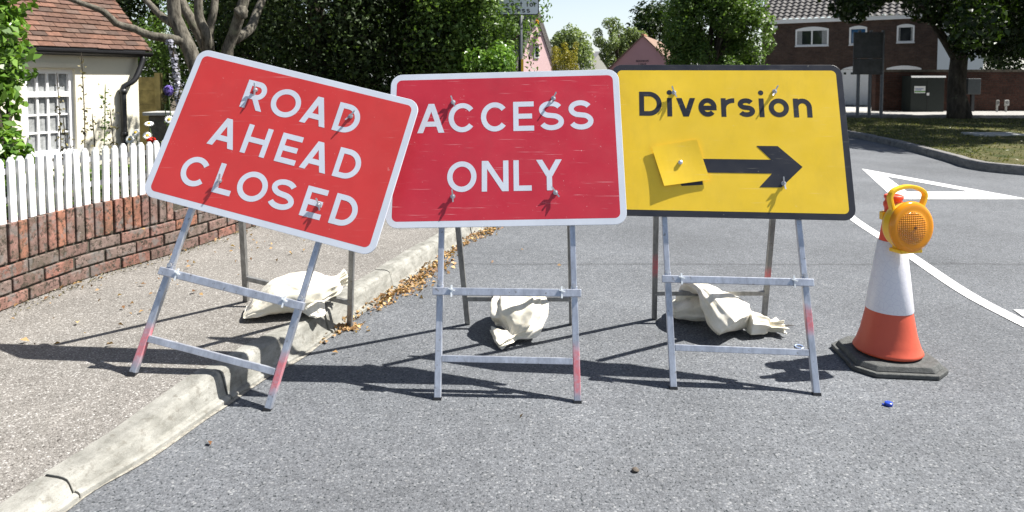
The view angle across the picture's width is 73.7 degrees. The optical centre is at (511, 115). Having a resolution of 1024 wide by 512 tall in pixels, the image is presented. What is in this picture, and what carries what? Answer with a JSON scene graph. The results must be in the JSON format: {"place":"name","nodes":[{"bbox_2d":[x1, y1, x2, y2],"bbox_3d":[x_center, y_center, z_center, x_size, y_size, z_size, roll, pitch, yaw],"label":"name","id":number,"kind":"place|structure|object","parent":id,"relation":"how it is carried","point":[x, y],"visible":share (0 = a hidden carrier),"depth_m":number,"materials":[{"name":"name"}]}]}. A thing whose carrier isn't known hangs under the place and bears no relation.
{"place":"outdoors","nodes":[
{"label":"outdoors","id":0,"kind":"place"},
{"bbox_2d":[26,95,180,214],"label":"garden ground","id":1,"kind":"structure","parent":0,"point":[173,103],"depth_m":7.77,"materials":[{"name":"soil"}]},
{"bbox_2d":[0,0,42,219],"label":"laurel bush","id":2,"kind":"object","parent":1,"relation":"on","point":[12,67],"visible":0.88,"depth_m":4.16,"materials":[{"name":"green plant"}]},
{"bbox_2d":[53,76,65,178],"bbox_3d":[-3.731,0.270,5.621,0.114,1.240,0.103,-2,3,-27],"label":"hollyhock","id":3,"kind":"object","parent":1,"relation":"on","point":[59,126],"visible":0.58,"depth_m":5.61,"materials":[{"name":"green plant"}]},
{"bbox_2d":[60,117,74,196],"bbox_3d":[-3.668,0.448,5.626,0.126,0.877,0.090,-3,4,-42],"label":"hollyhock","id":4,"kind":"object","parent":1,"relation":"on","point":[65,147],"visible":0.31,"depth_m":5.61,"materials":[{"name":"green plant"}]},
{"bbox_2d":[5,160,146,217],"bbox_3d":[-2.815,0.618,4.260,0.679,0.557,3.707,1,3,12],"label":"flower bed","id":5,"kind":"object","parent":1,"relation":"on","point":[90,170],"depth_m":4.46,"materials":[{"name":"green plant"}]},
{"bbox_2d":[1,0,152,181],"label":"cream cottage","id":6,"kind":"structure","parent":1,"relation":"on","point":[62,35],"depth_m":8.33,"materials":[{"name":"white paint"}]},
{"bbox_2d":[25,69,80,157],"bbox_3d":[-5.426,-0.019,8.012,0.130,1.040,0.612,1,3,25],"label":"window","id":7,"kind":"structure","parent":6,"relation":"in","point":[42,122],"depth_m":8.03,"materials":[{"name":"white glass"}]},
{"bbox_2d":[78,52,91,202],"bbox_3d":[-3.529,0.185,5.616,0.112,1.403,0.098,0,3,0],"label":"hollyhock","id":8,"kind":"object","parent":1,"relation":"on","point":[84,128],"visible":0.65,"depth_m":5.60,"materials":[{"name":"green plant"}]},
{"bbox_2d":[86,114,99,189],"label":"hollyhock","id":9,"kind":"object","parent":1,"relation":"on","point":[93,122],"visible":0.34,"depth_m":5.61,"materials":[{"name":"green plant"}]},
{"bbox_2d":[98,83,114,198],"bbox_3d":[-3.398,0.330,5.614,0.244,1.192,0.131,0,3,0],"label":"hollyhock","id":10,"kind":"object","parent":1,"relation":"on","point":[104,116],"visible":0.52,"depth_m":5.61,"materials":[{"name":"plant"}]},
{"bbox_2d":[107,109,118,197],"bbox_3d":[-3.278,0.428,5.637,0.101,0.979,0.100,0,3,0],"label":"hollyhock","id":11,"kind":"object","parent":1,"relation":"on","point":[113,142],"visible":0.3,"depth_m":5.61,"materials":[{"name":"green plant"}]},
{"bbox_2d":[125,135,133,144],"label":"daisy","id":12,"kind":"object","parent":1,"relation":"on","point":[129,139],"visible":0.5,"depth_m":4.76,"materials":[{"name":"white plant"}]},
{"bbox_2d":[132,129,138,144],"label":"daisy","id":13,"kind":"object","parent":1,"relation":"on","point":[135,132],"visible":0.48,"depth_m":4.76,"materials":[{"name":"white plant"}]},
{"bbox_2d":[142,132,151,138],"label":"daisy","id":14,"kind":"object","parent":1,"relation":"on","point":[146,135],"visible":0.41,"depth_m":4.76,"materials":[{"name":"white plant"}]},
{"bbox_2d":[144,121,153,138],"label":"daisy","id":15,"kind":"object","parent":1,"relation":"on","point":[149,123],"visible":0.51,"depth_m":4.76,"materials":[{"name":"white plant"}]},
{"bbox_2d":[138,73,162,149],"bbox_3d":[-5.966,-0.037,11.213,0.440,1.320,0.090,0,3,0],"label":"wooden fence","id":16,"kind":"object","parent":1,"relation":"on","point":[150,93],"visible":0.36,"depth_m":11.20,"materials":[{"name":"brown wood"}]},
{"bbox_2d":[146,137,155,163],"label":"geranium","id":17,"kind":"object","parent":1,"relation":"on","point":[151,139],"visible":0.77,"depth_m":4.75,"materials":[{"name":"red plant"}]},
{"bbox_2d":[142,111,174,145],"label":"garden pier","id":18,"kind":"structure","parent":1,"relation":"on","point":[158,127],"depth_m":6.31,"materials":[{"name":"stone"}]},
{"bbox_2d":[160,95,167,141],"bbox_3d":[-2.739,0.367,5.431,0.072,1.059,0.092,0,3,0],"label":"seed spike","id":19,"kind":"object","parent":1,"relation":"on","point":[164,100],"visible":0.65,"depth_m":5.40,"materials":[{"name":"green plant"}]},
{"bbox_2d":[67,0,265,72],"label":"garden tree","id":20,"kind":"object","parent":1,"relation":"on","point":[202,30],"visible":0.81,"depth_m":7.64,"materials":[{"name":"grey plant"}]},
{"bbox_2d":[164,115,171,123],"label":"daisy","id":21,"kind":"object","parent":1,"relation":"on","point":[167,119],"visible":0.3,"depth_m":4.75,"materials":[{"name":"white plant"}]},
{"bbox_2d":[163,85,173,125],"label":"agapanthus","id":22,"kind":"object","parent":1,"relation":"on","point":[168,90],"visible":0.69,"depth_m":5.39,"materials":[{"name":"purple plant"}]},
{"bbox_2d":[165,39,181,108],"bbox_3d":[-3.387,0.024,6.911,0.188,1.589,0.104,0,3,0],"label":"delphinium","id":23,"kind":"object","parent":1,"relation":"on","point":[174,62],"visible":0.47,"depth_m":6.87,"materials":[{"name":"white plant"}]},
{"bbox_2d":[116,0,251,110],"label":"dark tree","id":24,"kind":"object","parent":1,"relation":"on","point":[130,9],"visible":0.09,"depth_m":13.08,"materials":[{"name":"green plant"}]},
{"bbox_2d":[130,0,310,110],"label":"garden shrub","id":25,"kind":"object","parent":1,"relation":"on","point":[159,64],"visible":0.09,"depth_m":12.13,"materials":[{"name":"green plant"}]},
{"bbox_2d":[173,0,347,73],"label":"dark tree","id":26,"kind":"object","parent":1,"relation":"on","point":[243,40],"visible":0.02,"depth_m":13.01,"materials":[{"name":"green plant"}]},
{"bbox_2d":[190,0,425,92],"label":"dark tree","id":27,"kind":"object","parent":1,"relation":"on","point":[320,49],"visible":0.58,"depth_m":10.59,"materials":[{"name":"green plant"}]},
{"bbox_2d":[294,0,531,92],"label":"dark tree","id":28,"kind":"object","parent":1,"relation":"on","point":[388,42],"visible":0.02,"depth_m":13.62,"materials":[{"name":"green plant"}]},
{"bbox_2d":[325,0,517,93],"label":"dark tree","id":29,"kind":"object","parent":1,"relation":"on","point":[392,46],"visible":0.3,"depth_m":10.62,"materials":[{"name":"green plant"}]},
{"bbox_2d":[388,0,552,74],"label":"dark tree","id":30,"kind":"object","parent":1,"relation":"on","point":[435,14],"visible":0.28,"depth_m":10.24,"materials":[{"name":"green plant"}]},
{"bbox_2d":[0,218,445,503],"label":"pavement","id":31,"kind":"structure","parent":0,"point":[76,389],"depth_m":3.16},
{"bbox_2d":[0,192,255,310],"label":"garden wall","id":32,"kind":"structure","parent":31,"relation":"on","point":[40,255],"depth_m":4.07,"materials":[{"name":"brick"}]},
{"bbox_2d":[0,140,162,224],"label":"picket fence","id":33,"kind":"object","parent":32,"relation":"on","point":[70,162],"visible":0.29,"depth_m":3.92,"materials":[{"name":"white paint"}]},
{"bbox_2d":[2,225,257,314],"bbox_3d":[-2.272,0.935,4.599,0.242,0.022,3.584,1,3,13],"label":"moss and grit","id":34,"kind":"object","parent":31,"relation":"on","point":[111,274],"visible":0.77,"depth_m":4.02,"materials":[{"name":"plant"}]},
{"bbox_2d":[127,50,417,411],"bbox_3d":[-0.990,0.430,3.126,1.160,1.449,0.981,0,3,0],"label":"road closed sign","id":35,"kind":"object","parent":31,"relation":"on","point":[319,160],"visible":0.99,"depth_m":2.93,"materials":[{"name":"metal"}]},
{"bbox_2d":[243,269,347,318],"bbox_3d":[-1.102,0.901,3.474,0.512,0.180,0.338,0,3,0],"label":"sandbag","id":36,"kind":"object","parent":31,"relation":"on","point":[322,289],"visible":0.81,"depth_m":3.39,"materials":[{"name":"fabric"}]},
{"bbox_2d":[440,0,520,72],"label":"hanging branches","id":37,"kind":"object","parent":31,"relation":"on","point":[467,25],"visible":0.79,"depth_m":9.91,"materials":[{"name":"green plant"}]},
{"bbox_2d":[454,39,516,72],"bbox_3d":[-0.382,-0.218,9.853,1.045,1.778,1.028,0,3,0],"label":"sunlit hedge","id":38,"kind":"object","parent":31,"relation":"on","point":[488,61],"visible":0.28,"depth_m":9.56,"materials":[{"name":"green plant"}]},
{"bbox_2d":[495,0,538,71],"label":"access plate","id":39,"kind":"object","parent":31,"relation":"on","point":[530,8],"visible":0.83,"depth_m":10.47,"materials":[{"name":"grey metal"}]},
{"bbox_2d":[67,84,1023,511],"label":"road","id":40,"kind":"structure","parent":0,"point":[359,420],"depth_m":2.77,"materials":[{"name":"grey asphalt"}]},
{"bbox_2d":[0,227,489,511],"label":"kerb","id":41,"kind":"structure","parent":40,"relation":"on","point":[172,413],"depth_m":2.62,"materials":[{"name":"concrete"}]},
{"bbox_2d":[65,233,480,511],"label":"road channel","id":42,"kind":"object","parent":40,"relation":"on","point":[218,410],"visible":0.29,"depth_m":2.65,"materials":[{"name":"grey concrete"}]},
{"bbox_2d":[11,227,560,444],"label":"fallen leaves","id":43,"kind":"object","parent":40,"relation":"on","point":[355,326],"visible":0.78,"depth_m":4.25,"materials":[{"name":"brown plant"}]},
{"bbox_2d":[386,69,626,403],"bbox_3d":[-0.033,0.470,3.156,1.052,1.362,0.907,0,3,0],"label":"access sign","id":44,"kind":"object","parent":40,"relation":"on","point":[515,149],"visible":1,"depth_m":3.02,"materials":[{"name":"metal"}]},
{"bbox_2d":[490,296,548,349],"bbox_3d":[0.037,1.009,3.516,0.297,0.197,0.520,0,3,0],"label":"sandbag","id":45,"kind":"object","parent":40,"relation":"on","point":[519,317],"visible":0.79,"depth_m":3.38,"materials":[{"name":"fabric"}]},
{"bbox_2d":[491,11,557,71],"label":"thatched cottage","id":46,"kind":"structure","parent":40,"relation":"on","point":[542,63],"depth_m":29.95,"materials":[{"name":"pink paint"}]},
{"bbox_2d":[534,46,538,57],"bbox_3d":[1.084,-2.767,29.875,0.280,0.540,0.063,-2,4,-36],"label":"window","id":47,"kind":"structure","parent":46,"relation":"in","point":[535,56],"depth_m":29.83,"materials":[{"name":"white glass"}]},
{"bbox_2d":[550,41,578,70],"bbox_3d":[2.141,-1.588,27.966,1.209,2.862,0.912,0,3,0],"label":"golden conifer","id":48,"kind":"object","parent":40,"relation":"on","point":[570,58],"visible":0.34,"depth_m":27.80,"materials":[{"name":"yellow plant"}]},
{"bbox_2d":[549,22,596,69],"bbox_3d":[3.256,-2.786,36.820,2.871,4.391,2.466,-2,3,-28],"label":"orchard tree","id":49,"kind":"object","parent":40,"relation":"on","point":[574,34],"visible":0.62,"depth_m":36.27,"materials":[{"name":"green plant"}]},
{"bbox_2d":[632,467,638,472],"bbox_3d":[0.410,1.177,2.267,0.026,0.015,0.022,0,3,0],"label":"stone","id":50,"kind":"object","parent":40,"relation":"on","point":[635,469],"visible":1,"depth_m":2.26,"materials":[{"name":"grey stone"}]},
{"bbox_2d":[656,0,777,64],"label":"broad tree","id":51,"kind":"object","parent":40,"relation":"on","point":[729,23],"visible":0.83,"depth_m":27.52,"materials":[{"name":"green plant"}]},
{"bbox_2d":[672,283,788,334],"bbox_3d":[1.109,0.983,3.601,0.478,0.234,0.501,-1,3,-14],"label":"sandbag","id":52,"kind":"object","parent":40,"relation":"on","point":[718,311],"visible":0.92,"depth_m":3.45,"materials":[{"name":"fabric"}]},
{"bbox_2d":[612,65,855,395],"bbox_3d":[0.984,0.454,3.232,1.066,1.385,0.926,0,3,0],"label":"diversion sign","id":53,"kind":"object","parent":40,"relation":"on","point":[770,143],"visible":0.94,"depth_m":3.09,"materials":[{"name":"metal"}]},
{"bbox_2d":[882,401,892,406],"bbox_3d":[1.500,1.151,2.726,0.039,0.014,0.030,0,3,0],"label":"bottle cap","id":54,"kind":"object","parent":40,"relation":"on","point":[888,403],"visible":1,"depth_m":2.72,"materials":[{"name":"blue plastic"}]},
{"bbox_2d":[831,194,948,379],"bbox_3d":[1.738,0.747,3.143,0.408,0.774,0.408,0,3,6],"label":"traffic cone","id":55,"kind":"object","parent":40,"relation":"on","point":[884,342],"visible":0.86,"depth_m":3.07,"materials":[{"name":"plastic"}]},
{"bbox_2d":[879,184,933,253],"bbox_3d":[1.747,0.453,3.064,0.221,0.299,0.230,0,3,0],"label":"hazard lamp","id":56,"kind":"object","parent":55,"relation":"attached to","point":[907,227],"visible":1,"depth_m":2.98,"materials":[{"name":"orange plastic"}]},
{"bbox_2d":[846,115,1023,117],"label":"back kerb","id":57,"kind":"structure","parent":40,"relation":"on","point":[944,116],"depth_m":22.95,"materials":[{"name":"concrete"}]},
{"bbox_2d":[848,130,1023,174],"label":"verge kerb","id":58,"kind":"structure","parent":40,"relation":"on","point":[971,163],"depth_m":10.86,"materials":[{"name":"concrete"}]},
{"bbox_2d":[850,216,1023,326],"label":"edge line","id":59,"kind":"object","parent":40,"relation":"on","point":[945,279],"visible":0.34,"depth_m":4.28,"materials":[{"name":"paint"}]},
{"bbox_2d":[863,169,1023,198],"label":"give way marking","id":60,"kind":"object","parent":40,"relation":"on","point":[884,181],"visible":0.88,"depth_m":7.85,"materials":[{"name":"paint"}]},
{"bbox_2d":[974,0,1023,69],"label":"dark hedge","id":61,"kind":"object","parent":40,"relation":"on","point":[1006,63],"visible":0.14,"depth_m":27.95,"materials":[{"name":"green plant"}]},
{"bbox_2d":[126,0,1023,82],"label":"sky","id":62,"kind":"structure","parent":0,"point":[588,15],"materials":[{"name":"white"}]},
{"bbox_2d":[556,51,608,70],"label":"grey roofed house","id":63,"kind":"structure","parent":0,"point":[600,65],"depth_m":59.69,"materials":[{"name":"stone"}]},
{"bbox_2d":[607,34,670,69],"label":"pink house","id":64,"kind":"structure","parent":0,"point":[641,50],"depth_m":41.90,"materials":[{"name":"pink paint"}]},
{"bbox_2d":[760,0,937,105],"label":"brick house","id":65,"kind":"structure","parent":0,"point":[819,40],"depth_m":34.12,"materials":[{"name":"brown brick"}]},
{"bbox_2d":[795,27,828,46],"bbox_3d":[15.283,-4.013,34.795,1.600,1.015,0.130,2,3,30],"label":"window","id":66,"kind":"structure","parent":65,"relation":"in","point":[806,36],"depth_m":34.81,"materials":[{"name":"white glass"}]},
{"bbox_2d":[841,66,867,105],"bbox_3d":[17.054,-1.467,33.920,1.308,1.959,0.090,2,3,30],"label":"door","id":67,"kind":"structure","parent":65,"relation":"in","point":[849,80],"depth_m":33.94,"materials":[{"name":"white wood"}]},
{"bbox_2d":[848,26,866,45],"bbox_3d":[17.097,-3.943,33.730,0.824,0.978,0.130,2,3,30],"label":"window","id":68,"kind":"structure","parent":65,"relation":"in","point":[853,29],"depth_m":33.87,"materials":[{"name":"blue glass"}]},
{"bbox_2d":[887,66,920,69],"bbox_3d":[18.825,-1.690,32.831,1.491,1.418,0.130,2,3,30],"label":"window","id":69,"kind":"structure","parent":65,"relation":"in","point":[895,67],"depth_m":32.79,"materials":[{"name":"glass"}]},
{"bbox_2d":[896,24,914,43],"bbox_3d":[18.850,-3.919,32.699,0.777,0.924,0.130,2,3,30],"label":"window","id":70,"kind":"structure","parent":65,"relation":"in","point":[905,32],"depth_m":32.72,"materials":[{"name":"white glass"}]},
{"bbox_2d":[845,106,867,110],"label":"driveway","id":71,"kind":"structure","parent":0,"point":[853,108],"depth_m":30.52,"materials":[{"name":"concrete"}]},
{"bbox_2d":[846,111,1023,114],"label":"footway","id":72,"kind":"structure","parent":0,"point":[939,113],"depth_m":24.23,"materials":[{"name":"grey concrete"}]},
{"bbox_2d":[901,76,945,111],"bbox_3d":[15.485,-0.820,25.717,1.290,1.345,0.650,0,3,0],"label":"utility cabinet","id":73,"kind":"object","parent":72,"relation":"on","point":[922,93],"visible":0.98,"depth_m":25.45,"materials":[{"name":"black plastic"}]},
{"bbox_2d":[966,78,980,110],"bbox_3d":[17.351,-0.771,25.745,0.490,1.245,0.240,0,3,0],"label":"meter box","id":74,"kind":"object","parent":72,"relation":"on","point":[973,86],"visible":0.76,"depth_m":25.61,"materials":[{"name":"plastic"}]},
{"bbox_2d":[996,100,998,111],"bbox_3d":[18.147,-0.358,25.529,0.120,0.443,0.075,0,3,0],"label":"marker post","id":75,"kind":"object","parent":72,"relation":"on","point":[997,103],"visible":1,"depth_m":25.50,"materials":[{"name":"concrete"}]},
{"bbox_2d":[1004,100,1008,111],"bbox_3d":[18.486,-0.358,25.529,0.180,0.443,0.075,0,3,0],"label":"marker post","id":76,"kind":"object","parent":72,"relation":"on","point":[1006,103],"visible":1,"depth_m":25.50,"materials":[{"name":"concrete"}]},
{"bbox_2d":[846,117,1023,164],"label":"grass verge","id":77,"kind":"object","parent":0,"point":[1015,157],"depth_m":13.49,"materials":[{"name":"green plant"}]},
{"bbox_2d":[853,30,884,117],"bbox_3d":[10.711,-1.214,20.533,0.972,2.676,0.156,0,3,0],"label":"direction sign","id":78,"kind":"object","parent":77,"relation":"on","point":[870,45],"visible":0.88,"depth_m":20.45,"materials":[{"name":"grey metal"}]},
{"bbox_2d":[816,0,1023,118],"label":"verge tree","id":79,"kind":"object","parent":77,"relation":"on","point":[976,27],"visible":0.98,"depth_m":18.55,"materials":[{"name":"green plant"}]},
{"bbox_2d":[961,132,1023,135],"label":"concrete slab","id":80,"kind":"structure","parent":77,"relation":"on","point":[993,133],"depth_m":14.03,"materials":[{"name":"grey concrete"}]},
{"bbox_2d":[871,70,1023,110],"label":"boundary wall","id":81,"kind":"structure","parent":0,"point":[1001,86],"depth_m":26.19,"materials":[{"name":"brick"}]},
{"label":"far ground","id":82,"kind":"structure","parent":0,"visible":0},
{"bbox_2d":[592,16,647,66],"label":"orchard tree","id":83,"kind":"object","parent":82,"relation":"on","point":[618,40],"visible":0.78,"depth_m":52.14,"materials":[{"name":"green plant"}]},
{"bbox_2d":[614,0,712,64],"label":"tree","id":84,"kind":"object","parent":82,"relation":"on","point":[649,21],"visible":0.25,"depth_m":54.19,"materials":[{"name":"green plant"}]},
{"bbox_2d":[720,33,776,64],"bbox_3d":[10.049,-1.900,29.277,2.529,3.352,1.808,0,3,0],"label":"sunlit bush","id":85,"kind":"object","parent":82,"relation":"on","point":[755,58],"visible":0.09,"depth_m":28.95,"materials":[{"name":"green plant"}]},
{"bbox_2d":[896,0,982,69],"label":"white house","id":86,"kind":"structure","parent":82,"relation":"on","point":[943,60],"depth_m":45.91,"materials":[{"name":"paint"}]},
{"bbox_2d":[870,13,1021,69],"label":"tree","id":87,"kind":"object","parent":82,"relation":"on","point":[988,66],"visible":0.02,"depth_m":47.16,"materials":[{"name":"green plant"}]}
]}

